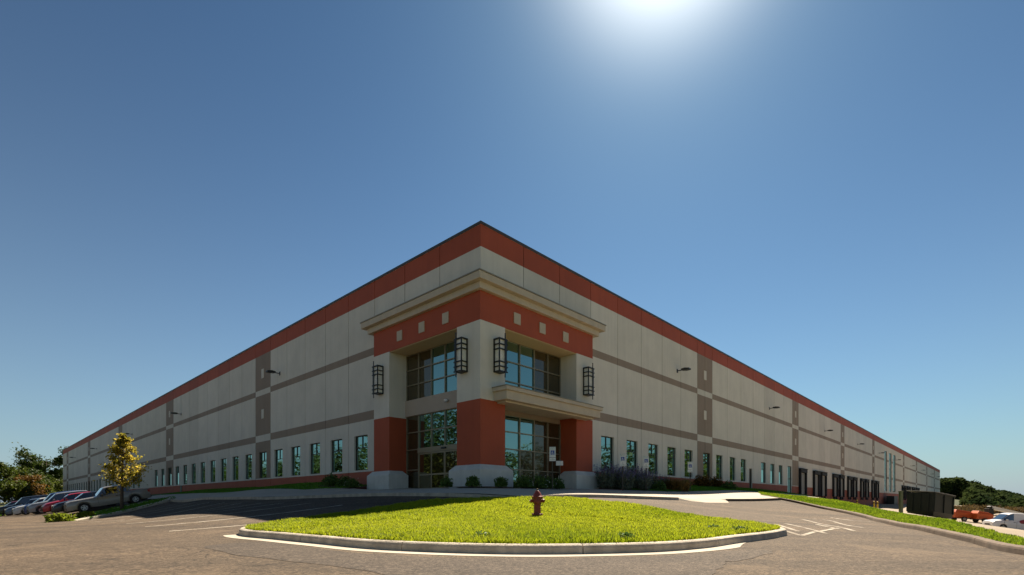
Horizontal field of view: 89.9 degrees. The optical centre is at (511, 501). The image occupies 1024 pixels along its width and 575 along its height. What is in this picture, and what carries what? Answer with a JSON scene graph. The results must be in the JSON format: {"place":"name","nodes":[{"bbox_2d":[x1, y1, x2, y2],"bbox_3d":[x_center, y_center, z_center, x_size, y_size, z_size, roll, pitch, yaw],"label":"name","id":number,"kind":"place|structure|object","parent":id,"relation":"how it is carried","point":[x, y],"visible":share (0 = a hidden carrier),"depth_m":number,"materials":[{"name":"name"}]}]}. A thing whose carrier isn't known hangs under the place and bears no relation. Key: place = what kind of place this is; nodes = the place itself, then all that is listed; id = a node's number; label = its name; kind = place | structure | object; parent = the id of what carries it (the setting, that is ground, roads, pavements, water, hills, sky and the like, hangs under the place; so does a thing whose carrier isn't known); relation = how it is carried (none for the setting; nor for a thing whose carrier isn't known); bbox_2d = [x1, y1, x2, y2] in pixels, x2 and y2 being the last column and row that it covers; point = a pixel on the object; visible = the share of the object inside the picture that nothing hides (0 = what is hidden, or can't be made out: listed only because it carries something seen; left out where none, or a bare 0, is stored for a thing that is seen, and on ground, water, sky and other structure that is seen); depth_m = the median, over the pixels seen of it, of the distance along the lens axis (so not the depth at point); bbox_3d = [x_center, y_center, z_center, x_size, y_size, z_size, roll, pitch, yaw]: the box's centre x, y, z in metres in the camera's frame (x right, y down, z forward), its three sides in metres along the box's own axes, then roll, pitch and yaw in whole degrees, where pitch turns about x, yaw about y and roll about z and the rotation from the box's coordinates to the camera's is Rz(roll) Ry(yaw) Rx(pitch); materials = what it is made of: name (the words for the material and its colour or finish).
{"place":"outdoors","nodes":[
{"label":"outdoors","id":0,"kind":"place"},
{"bbox_2d":[0,488,562,506],"bbox_3d":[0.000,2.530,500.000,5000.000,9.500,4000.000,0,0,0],"label":"ground","id":1,"kind":"structure","parent":0,"point":[4,504],"depth_m":57.23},
{"bbox_2d":[0,462,33,504],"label":"bushy tree","id":2,"kind":"object","parent":1,"relation":"on","point":[7,471],"visible":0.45,"depth_m":147.75,"materials":[{"name":"green plant"}]},
{"bbox_2d":[0,475,37,505],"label":"hedge bush","id":3,"kind":"object","parent":1,"relation":"on","point":[19,486],"visible":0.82,"depth_m":130.52,"materials":[{"name":"green plant"}]},
{"bbox_2d":[12,473,50,495],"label":"tree","id":4,"kind":"object","parent":1,"relation":"on","point":[32,479],"visible":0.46,"depth_m":141.88,"materials":[{"name":"brown plant"}]},
{"bbox_2d":[14,467,52,494],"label":"bushy tree","id":5,"kind":"object","parent":1,"relation":"on","point":[46,476],"visible":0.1,"depth_m":157.73,"materials":[{"name":"green plant"}]},
{"bbox_2d":[11,442,66,480],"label":"spreading tree","id":6,"kind":"object","parent":1,"relation":"on","point":[41,464],"visible":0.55,"depth_m":162.94,"materials":[{"name":"green plant"}]},
{"bbox_2d":[31,474,59,494],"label":"hedge bush","id":7,"kind":"object","parent":1,"relation":"on","point":[48,491],"visible":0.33,"depth_m":148.69,"materials":[{"name":"green plant"}]},
{"bbox_2d":[44,477,62,492],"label":"hedge bush","id":8,"kind":"object","parent":1,"relation":"on","point":[58,486],"visible":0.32,"depth_m":154.75,"materials":[{"name":"green plant"}]},
{"bbox_2d":[63,220,939,504],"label":"warehouse","id":9,"kind":"structure","parent":1,"relation":"on","point":[486,353],"depth_m":37.30,"materials":[{"name":"beige paint"}]},
{"bbox_2d":[201,462,204,482],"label":"window","id":10,"kind":"structure","parent":9,"relation":"in","point":[203,463],"depth_m":59.47,"materials":[{"name":"glass"}]},
{"bbox_2d":[211,460,214,481],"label":"window","id":11,"kind":"structure","parent":9,"relation":"in","point":[212,462],"depth_m":57.03,"materials":[{"name":"glass"}]},
{"bbox_2d":[222,458,225,480],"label":"window","id":12,"kind":"structure","parent":9,"relation":"in","point":[223,460],"depth_m":54.58,"materials":[{"name":"clear glass"}]},
{"bbox_2d":[234,456,237,479],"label":"window","id":13,"kind":"structure","parent":9,"relation":"in","point":[235,458],"depth_m":52.13,"materials":[{"name":"glass"}]},
{"bbox_2d":[246,454,251,478],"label":"window","id":14,"kind":"structure","parent":9,"relation":"in","point":[248,457],"depth_m":49.71,"materials":[{"name":"glass"}]},
{"bbox_2d":[260,452,265,477],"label":"window","id":15,"kind":"structure","parent":9,"relation":"in","point":[263,454],"depth_m":47.34,"materials":[{"name":"glass"}]},
{"bbox_2d":[276,449,282,476],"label":"window","id":16,"kind":"structure","parent":9,"relation":"in","point":[279,453],"depth_m":44.91,"materials":[{"name":"glass"}]},
{"bbox_2d":[292,446,299,475],"bbox_3d":[-17.746,-3.325,42.446,1.760,2.390,0.080,0,0,43],"label":"window","id":17,"kind":"structure","parent":9,"relation":"in","point":[295,450],"depth_m":42.60,"materials":[{"name":"glass"}]},
{"bbox_2d":[311,443,319,473],"bbox_3d":[-15.256,-3.325,40.097,1.760,2.390,0.080,0,0,43],"label":"window","id":18,"kind":"structure","parent":9,"relation":"in","point":[315,448],"depth_m":40.24,"materials":[{"name":"glass"}]},
{"bbox_2d":[332,439,341,472],"bbox_3d":[-12.769,-3.325,37.741,1.760,2.390,0.080,0,0,43],"label":"window","id":19,"kind":"structure","parent":9,"relation":"in","point":[336,444],"depth_m":37.84,"materials":[{"name":"glass"}]},
{"bbox_2d":[356,435,367,470],"bbox_3d":[-10.281,-3.325,35.384,1.760,2.390,0.080,0,0,43],"label":"window","id":20,"kind":"structure","parent":9,"relation":"in","point":[361,441],"depth_m":35.43,"materials":[{"name":"glass"}]},
{"bbox_2d":[419,452,430,488],"bbox_3d":[-5.307,-1.815,31.455,0.965,2.310,0.918,0,0,0],"label":"entrance door","id":21,"kind":"structure","parent":9,"relation":"in","point":[424,458],"depth_m":31.44,"materials":[{"name":"glass"}]},
{"bbox_2d":[431,451,444,487],"bbox_3d":[-4.402,-1.815,30.531,0.965,2.310,0.918,0,0,0],"label":"entrance door","id":22,"kind":"structure","parent":9,"relation":"in","point":[438,457],"depth_m":30.56,"materials":[{"name":"glass"}]},
{"bbox_2d":[445,449,456,487],"bbox_3d":[-3.464,-1.815,29.643,0.965,2.310,0.918,0,0,0],"label":"entrance door","id":23,"kind":"structure","parent":9,"relation":"in","point":[450,455],"depth_m":29.80,"materials":[{"name":"glass"}]},
{"bbox_2d":[601,436,611,469],"bbox_3d":[6.553,-3.325,35.905,0.080,2.390,1.600,0,0,43],"label":"window","id":24,"kind":"structure","parent":9,"relation":"in","point":[606,442],"depth_m":35.98,"materials":[{"name":"glass"}]},
{"bbox_2d":[627,440,635,470],"bbox_3d":[8.828,-3.325,38.307,0.080,2.390,1.600,0,0,43],"label":"window","id":25,"kind":"structure","parent":9,"relation":"in","point":[631,445],"depth_m":38.44,"materials":[{"name":"glass"}]},
{"bbox_2d":[648,444,656,473],"bbox_3d":[11.054,-3.325,40.661,0.080,2.390,1.600,0,0,43],"label":"window","id":26,"kind":"structure","parent":9,"relation":"in","point":[652,449],"depth_m":40.78,"materials":[{"name":"clear glass"}]},
{"bbox_2d":[667,447,674,475],"bbox_3d":[13.230,-3.325,42.957,0.080,2.390,1.600,0,0,43],"label":"window","id":27,"kind":"structure","parent":9,"relation":"in","point":[670,451],"depth_m":43.03,"materials":[{"name":"clear glass"}]},
{"bbox_2d":[685,450,690,476],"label":"window","id":28,"kind":"structure","parent":9,"relation":"in","point":[687,452],"depth_m":45.29,"materials":[{"name":"clear glass"}]},
{"bbox_2d":[703,453,708,476],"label":"window","id":29,"kind":"structure","parent":9,"relation":"in","point":[705,455],"depth_m":48.22,"materials":[{"name":"clear glass"}]},
{"bbox_2d":[716,455,720,478],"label":"window","id":30,"kind":"structure","parent":9,"relation":"in","point":[718,457],"depth_m":50.43,"materials":[{"name":"clear glass"}]},
{"bbox_2d":[730,457,733,480],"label":"window","id":31,"kind":"structure","parent":9,"relation":"in","point":[731,458],"depth_m":52.98,"materials":[{"name":"clear glass"}]},
{"bbox_2d":[741,459,744,480],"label":"window","id":32,"kind":"structure","parent":9,"relation":"in","point":[742,460],"depth_m":55.23,"materials":[{"name":"clear glass"}]},
{"bbox_2d":[761,462,764,482],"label":"window","id":33,"kind":"structure","parent":9,"relation":"in","point":[762,464],"depth_m":59.87,"materials":[{"name":"clear glass"}]},
{"bbox_2d":[799,468,807,494],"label":"dock door","id":34,"kind":"structure","parent":9,"relation":"in","point":[802,477],"depth_m":71.38,"materials":[{"name":"black metal"}]},
{"bbox_2d":[813,470,820,496],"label":"dock door","id":35,"kind":"structure","parent":9,"relation":"in","point":[816,479],"depth_m":76.78,"materials":[{"name":"black metal"}]},
{"bbox_2d":[820,472,827,498],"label":"dock door","id":36,"kind":"structure","parent":9,"relation":"in","point":[823,480],"depth_m":79.83,"materials":[{"name":"black metal"}]},
{"bbox_2d":[832,474,838,498],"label":"dock door","id":37,"kind":"structure","parent":9,"relation":"in","point":[835,477],"depth_m":85.63,"materials":[{"name":"metal"}]},
{"bbox_2d":[839,475,844,499],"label":"dock door","id":38,"kind":"structure","parent":9,"relation":"in","point":[841,477],"depth_m":89.25,"materials":[{"name":"black rubber"}]},
{"bbox_2d":[847,476,852,499],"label":"dock door","id":39,"kind":"structure","parent":9,"relation":"in","point":[849,479],"depth_m":93.97,"materials":[{"name":"metal"}]},
{"bbox_2d":[853,477,857,499],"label":"dock door","id":40,"kind":"structure","parent":9,"relation":"in","point":[855,480],"depth_m":97.68,"materials":[{"name":"metal"}]},
{"bbox_2d":[860,478,864,499],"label":"dock door","id":41,"kind":"structure","parent":9,"relation":"in","point":[862,481],"depth_m":102.95,"materials":[{"name":"black rubber"}]},
{"bbox_2d":[865,479,869,499],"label":"dock door","id":42,"kind":"structure","parent":9,"relation":"in","point":[867,481],"depth_m":105.58,"materials":[{"name":"metal"}]},
{"bbox_2d":[461,486,556,488],"bbox_3d":[-0.069,-0.736,27.277,8.447,0.174,3.478,0,0,-43],"label":"mulch bed","id":43,"kind":"object","parent":1,"relation":"on","point":[491,486],"visible":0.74,"depth_m":25.57,"materials":[{"name":"brown soil"}]},
{"bbox_2d":[439,476,453,486],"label":"shrub","id":44,"kind":"object","parent":43,"relation":"on","point":[446,482],"visible":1,"depth_m":25.24,"materials":[{"name":"green plant"}]},
{"bbox_2d":[465,475,481,486],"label":"shrub","id":45,"kind":"object","parent":43,"relation":"on","point":[472,481],"visible":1,"depth_m":24.43,"materials":[{"name":"green plant"}]},
{"bbox_2d":[494,476,507,486],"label":"shrub","id":46,"kind":"object","parent":43,"relation":"on","point":[502,481],"visible":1,"depth_m":25.00,"materials":[{"name":"green plant"}]},
{"bbox_2d":[513,475,533,487],"bbox_3d":[0.556,-1.055,26.334,1.024,0.766,0.963,0,0,-21],"label":"shrub","id":47,"kind":"object","parent":43,"relation":"on","point":[524,481],"visible":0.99,"depth_m":26.11,"materials":[{"name":"green plant"}]},
{"bbox_2d":[530,475,547,488],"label":"shrub","id":48,"kind":"object","parent":43,"relation":"on","point":[539,482],"visible":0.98,"depth_m":26.82,"materials":[{"name":"green plant"}]},
{"bbox_2d":[553,476,564,488],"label":"shrub","id":49,"kind":"object","parent":43,"relation":"on","point":[559,484],"visible":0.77,"depth_m":28.72,"materials":[{"name":"green plant"}]},
{"bbox_2d":[954,503,1023,512],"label":"dry grass","id":50,"kind":"structure","parent":1,"relation":"on","point":[969,507],"depth_m":99.70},
{"bbox_2d":[148,488,818,499],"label":"sidewalk","id":51,"kind":"structure","parent":0,"point":[728,494],"depth_m":30.18,"materials":[{"name":"concrete"}]},
{"bbox_2d":[549,447,555,488],"bbox_3d":[2.175,-1.721,27.565,0.340,2.398,0.060,0,0,0],"label":"parking sign","id":52,"kind":"object","parent":51,"relation":"on","point":[552,452],"visible":1,"depth_m":27.54,"materials":[{"name":"white metal"}]},
{"bbox_2d":[620,454,625,490],"bbox_3d":[6.696,-1.703,31.033,0.340,2.354,0.060,0,0,9],"label":"parking sign","id":53,"kind":"object","parent":51,"relation":"on","point":[622,460],"visible":1,"depth_m":31.02,"materials":[{"name":"white metal"}]},
{"bbox_2d":[0,496,1023,574],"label":"parking lot","id":54,"kind":"structure","parent":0,"point":[32,544],"depth_m":10.04,"materials":[{"name":"asphalt"}]},
{"bbox_2d":[4,498,38,514],"bbox_3d":[-49.052,0.440,52.840,2.140,1.442,4.690,0,9,43],"label":"parked car","id":55,"kind":"object","parent":54,"relation":"on","point":[8,511],"visible":0.22,"depth_m":51.27,"materials":[{"name":"paint"}]},
{"bbox_2d":[0,495,47,515],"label":"parked car","id":56,"kind":"object","parent":54,"relation":"on","point":[22,500],"visible":0.2,"depth_m":54.13,"materials":[{"name":"paint"}]},
{"bbox_2d":[12,497,45,514],"bbox_3d":[-46.274,0.345,50.829,2.160,1.442,4.790,0,9,43],"label":"parked car","id":57,"kind":"object","parent":54,"relation":"on","point":[17,510],"visible":0.2,"depth_m":49.03,"materials":[{"name":"white paint"}]},
{"bbox_2d":[22,490,78,513],"bbox_3d":[-43.493,0.068,48.967,2.220,1.791,4.790,0,10,43],"label":"parked car","id":58,"kind":"object","parent":54,"relation":"on","point":[24,508],"visible":0.18,"depth_m":47.91,"materials":[{"name":"blue paint"}]},
{"bbox_2d":[26,490,87,513],"bbox_3d":[-41.196,0.054,46.884,2.200,1.691,4.690,0,10,43],"label":"parked car","id":59,"kind":"object","parent":54,"relation":"on","point":[34,507],"visible":0.38,"depth_m":45.61,"materials":[{"name":"grey paint"}]},
{"bbox_2d":[41,492,84,512],"bbox_3d":[-38.553,0.027,45.168,2.120,1.472,4.390,0,10,43],"label":"parked car","id":60,"kind":"object","parent":54,"relation":"on","point":[45,507],"visible":0.34,"depth_m":43.93,"materials":[{"name":"red paint"}]},
{"bbox_2d":[51,491,115,511],"bbox_3d":[-35.873,-0.061,43.490,2.160,1.432,4.840,0,10,43],"label":"parked car","id":61,"kind":"object","parent":54,"relation":"on","point":[57,507],"visible":0.27,"depth_m":42.31,"materials":[{"name":"black paint"}]},
{"bbox_2d":[64,485,151,511],"bbox_3d":[-32.981,-0.337,41.891,2.180,1.751,5.590,0,12,43],"label":"pickup truck","id":62,"kind":"object","parent":54,"relation":"on","point":[106,495],"visible":0.98,"depth_m":41.24,"materials":[{"name":"silver metal"}]},
{"bbox_2d":[75,497,174,520],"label":"kerb","id":63,"kind":"structure","parent":54,"relation":"on","point":[127,510],"depth_m":37.61,"materials":[{"name":"concrete"}]},
{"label":"planter soil","id":64,"kind":"structure","parent":63,"relation":"in","visible":0},
{"bbox_2d":[44,512,76,522],"bbox_3d":[-29.474,1.131,33.475,1.723,0.864,1.662,0,0,34],"label":"shrub","id":65,"kind":"object","parent":64,"relation":"on","point":[59,517],"visible":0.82,"depth_m":33.14,"materials":[{"name":"green plant"}]},
{"bbox_2d":[75,510,95,517],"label":"shrub","id":66,"kind":"object","parent":64,"relation":"on","point":[84,514],"visible":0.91,"depth_m":35.38,"materials":[{"name":"green plant"}]},
{"bbox_2d":[93,433,148,509],"bbox_3d":[-28.989,-2.123,38.207,3.555,5.913,2.546,0,0,-41],"label":"young tree","id":67,"kind":"object","parent":64,"relation":"on","point":[121,442],"visible":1,"depth_m":38.02,"materials":[{"name":"green plant"}]},
{"bbox_2d":[71,502,339,530],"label":"stall lines","id":68,"kind":"object","parent":54,"relation":"on","point":[211,515],"visible":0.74,"depth_m":19.93,"materials":[{"name":"paint"}]},
{"bbox_2d":[170,493,678,501],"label":"kerb","id":69,"kind":"structure","parent":54,"relation":"on","point":[437,495],"depth_m":24.32,"materials":[{"name":"concrete"}]},
{"bbox_2d":[223,534,745,556],"bbox_3d":[-1.490,0.801,9.486,11.568,0.015,3.451,0,0,12],"label":"gutter","id":70,"kind":"object","parent":54,"relation":"on","point":[730,546],"visible":0.79,"depth_m":8.11,"materials":[{"name":"concrete"}]},
{"bbox_2d":[204,542,772,574],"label":"asphalt patch","id":71,"kind":"object","parent":54,"relation":"on","point":[681,564],"visible":1,"depth_m":6.76,"materials":[{"name":"asphalt"}]},
{"bbox_2d":[239,497,786,553],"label":"kerb","id":72,"kind":"structure","parent":54,"relation":"on","point":[552,548],"depth_m":8.21,"materials":[{"name":"concrete"}]},
{"bbox_2d":[679,498,728,502],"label":"kerb ramp","id":73,"kind":"structure","parent":54,"relation":"on","point":[706,500],"depth_m":29.14,"materials":[{"name":"concrete"}]},
{"bbox_2d":[726,498,780,500],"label":"kerb","id":74,"kind":"structure","parent":54,"relation":"on","point":[768,499],"depth_m":33.81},
{"bbox_2d":[775,517,870,535],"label":"accessible bay lines","id":75,"kind":"object","parent":54,"relation":"on","point":[813,531],"visible":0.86,"depth_m":14.64,"materials":[{"name":"paint"}]},
{"bbox_2d":[760,494,1023,554],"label":"kerb","id":76,"kind":"structure","parent":54,"relation":"on","point":[996,545],"depth_m":13.30,"materials":[{"name":"concrete"}]},
{"bbox_2d":[0,0,1023,501],"label":"sky","id":77,"kind":"structure","parent":0,"point":[827,196],"materials":[{"name":"blue"}]},
{"bbox_2d":[244,495,780,543],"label":"lawn grass","id":78,"kind":"structure","parent":0,"point":[513,519],"depth_m":12.44,"materials":[{"name":"plant"}]},
{"bbox_2d":[866,504,1023,536],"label":"truck court","id":79,"kind":"object","parent":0,"point":[895,507],"visible":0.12,"depth_m":36.53,"materials":[{"name":"concrete"}]},
{"bbox_2d":[886,496,897,503],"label":"utility cabinet","id":80,"kind":"object","parent":79,"relation":"on","point":[891,499],"visible":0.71,"depth_m":121.42,"materials":[{"name":"grey metal"}]},
{"bbox_2d":[898,491,903,512],"bbox_3d":[25.000,0.192,33.000,0.200,1.720,0.200,0,0,0],"label":"marker post","id":81,"kind":"object","parent":79,"relation":"on","point":[900,501],"visible":0.79,"depth_m":32.91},
{"bbox_2d":[906,490,955,518],"bbox_3d":[37.205,0.359,45.642,3.560,2.386,2.220,6,-3,-27],"label":"dumpster","id":82,"kind":"object","parent":79,"relation":"on","point":[933,504],"visible":0.81,"depth_m":44.78,"materials":[{"name":"green metal"}]},
{"bbox_2d":[952,509,971,521],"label":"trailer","id":83,"kind":"object","parent":79,"relation":"on","point":[963,515],"visible":0.81,"depth_m":68.81,"materials":[{"name":"orange paint"}]},
{"bbox_2d":[970,511,993,521],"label":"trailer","id":84,"kind":"object","parent":79,"relation":"on","point":[977,516],"visible":0.69,"depth_m":67.51,"materials":[{"name":"orange paint"}]},
{"bbox_2d":[982,513,1023,529],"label":"van","id":85,"kind":"object","parent":79,"relation":"on","point":[1012,520],"visible":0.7,"depth_m":56.54,"materials":[{"name":"white metal"}]},
{"bbox_2d":[984,506,1023,515],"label":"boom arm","id":86,"kind":"object","parent":79,"relation":"on","point":[989,509],"visible":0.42,"depth_m":85.97},
{"bbox_2d":[940,476,1023,507],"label":"trees","id":87,"kind":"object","parent":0,"point":[963,490],"depth_m":209.47,"materials":[{"name":"plant"}]},
{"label":"lawn soil","id":88,"kind":"structure","parent":0,"visible":0},
{"bbox_2d":[161,482,820,497],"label":"shrubs","id":89,"kind":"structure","parent":88,"relation":"on","point":[303,486],"depth_m":40.15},
{"bbox_2d":[691,474,714,486],"bbox_3d":[16.191,-1.762,43.863,1.739,1.130,1.755,0,0,-24],"label":"shrub","id":90,"kind":"object","parent":88,"relation":"on","point":[701,481],"visible":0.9,"depth_m":43.48,"materials":[{"name":"green plant"}]},
{"bbox_2d":[708,476,723,486],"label":"shrub","id":91,"kind":"object","parent":88,"relation":"on","point":[718,482],"visible":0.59,"depth_m":45.21,"materials":[{"name":"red plant"}]},
{"bbox_2d":[720,480,737,488],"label":"shrub","id":92,"kind":"object","parent":88,"relation":"on","point":[727,485],"visible":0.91,"depth_m":43.26,"materials":[{"name":"green plant"}]},
{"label":"island soil","id":93,"kind":"structure","parent":0,"visible":0},
{"bbox_2d":[529,488,544,515],"bbox_3d":[0.758,0.059,15.193,0.376,0.885,0.378,0,0,41],"label":"fire hydrant","id":94,"kind":"object","parent":93,"relation":"on","point":[537,499],"visible":0.92,"depth_m":15.10,"materials":[{"name":"metal"}]},
{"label":"lawn soil","id":95,"kind":"structure","parent":0,"visible":0},
{"bbox_2d":[307,484,365,488],"bbox_3d":[-11.793,-1.079,34.533,5.900,0.581,2.200,0,0,43],"label":"mulch bed","id":96,"kind":"object","parent":95,"relation":"on","point":[343,487],"visible":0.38,"depth_m":33.35,"materials":[{"name":"brown soil"}]},
{"bbox_2d":[336,475,349,485],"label":"shrub","id":97,"kind":"object","parent":96,"relation":"on","point":[341,481],"visible":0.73,"depth_m":33.32,"materials":[{"name":"green plant"}]},
{"bbox_2d":[344,478,358,487],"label":"shrub","id":98,"kind":"object","parent":96,"relation":"on","point":[353,482],"visible":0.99,"depth_m":32.52,"materials":[{"name":"green plant"}]},
{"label":"mulch bed","id":99,"kind":"structure","parent":0,"visible":0},
{"bbox_2d":[593,464,616,488],"bbox_3d":[5.939,-1.594,32.764,1.538,1.661,1.500,0,0,0],"label":"sage bush","id":100,"kind":"object","parent":99,"relation":"on","point":[606,481],"visible":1,"depth_m":32.52,"materials":[{"name":"purple plant"}]},
{"bbox_2d":[605,463,628,488],"bbox_3d":[6.774,-1.676,33.416,1.620,1.794,1.660,0,0,-7],"label":"sage bush","id":101,"kind":"object","parent":99,"relation":"on","point":[615,485],"visible":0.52,"depth_m":33.23,"materials":[{"name":"purple plant"}]},
{"bbox_2d":[617,469,636,489],"bbox_3d":[7.295,-1.388,32.627,1.261,1.362,1.230,0,0,-44],"label":"sage bush","id":102,"kind":"object","parent":99,"relation":"on","point":[627,484],"visible":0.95,"depth_m":32.40,"materials":[{"name":"purple plant"}]},
{"bbox_2d":[617,464,639,488],"bbox_3d":[7.749,-1.648,34.241,1.568,1.695,1.530,0,0,-15],"label":"sage bush","id":103,"kind":"object","parent":99,"relation":"on","point":[635,480],"visible":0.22,"depth_m":33.99,"materials":[{"name":"purple plant"}]},
{"bbox_2d":[636,471,652,489],"bbox_3d":[8.636,-1.349,33.551,1.199,1.296,1.170,0,0,38],"label":"sage bush","id":104,"kind":"object","parent":99,"relation":"on","point":[641,485],"visible":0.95,"depth_m":33.35,"materials":[{"name":"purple plant"}]},
{"bbox_2d":[643,456,648,490],"bbox_3d":[8.644,-1.743,33.093,0.340,2.354,0.060,0,0,9],"label":"parking sign","id":105,"kind":"object","parent":99,"relation":"on","point":[646,462],"visible":0.99,"depth_m":33.07,"materials":[{"name":"white metal"}]},
{"bbox_2d":[651,480,665,489],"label":"shrub","id":106,"kind":"object","parent":99,"relation":"on","point":[658,485],"visible":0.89,"depth_m":34.48,"materials":[{"name":"green plant"}]},
{"bbox_2d":[657,476,705,491],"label":"ornamental grass","id":107,"kind":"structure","parent":99,"relation":"on","point":[681,485],"depth_m":35.40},
{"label":"verge soil","id":108,"kind":"structure","parent":0,"visible":0},
{"bbox_2d":[0,496,175,522],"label":"planter grass","id":109,"kind":"structure","parent":108,"relation":"on","point":[114,509],"depth_m":39.11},
{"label":"strip soil","id":110,"kind":"structure","parent":0,"visible":0},
{"bbox_2d":[758,491,1023,544],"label":"grass strip","id":111,"kind":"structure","parent":110,"relation":"on","point":[955,526],"depth_m":21.29,"materials":[{"name":"plant"}]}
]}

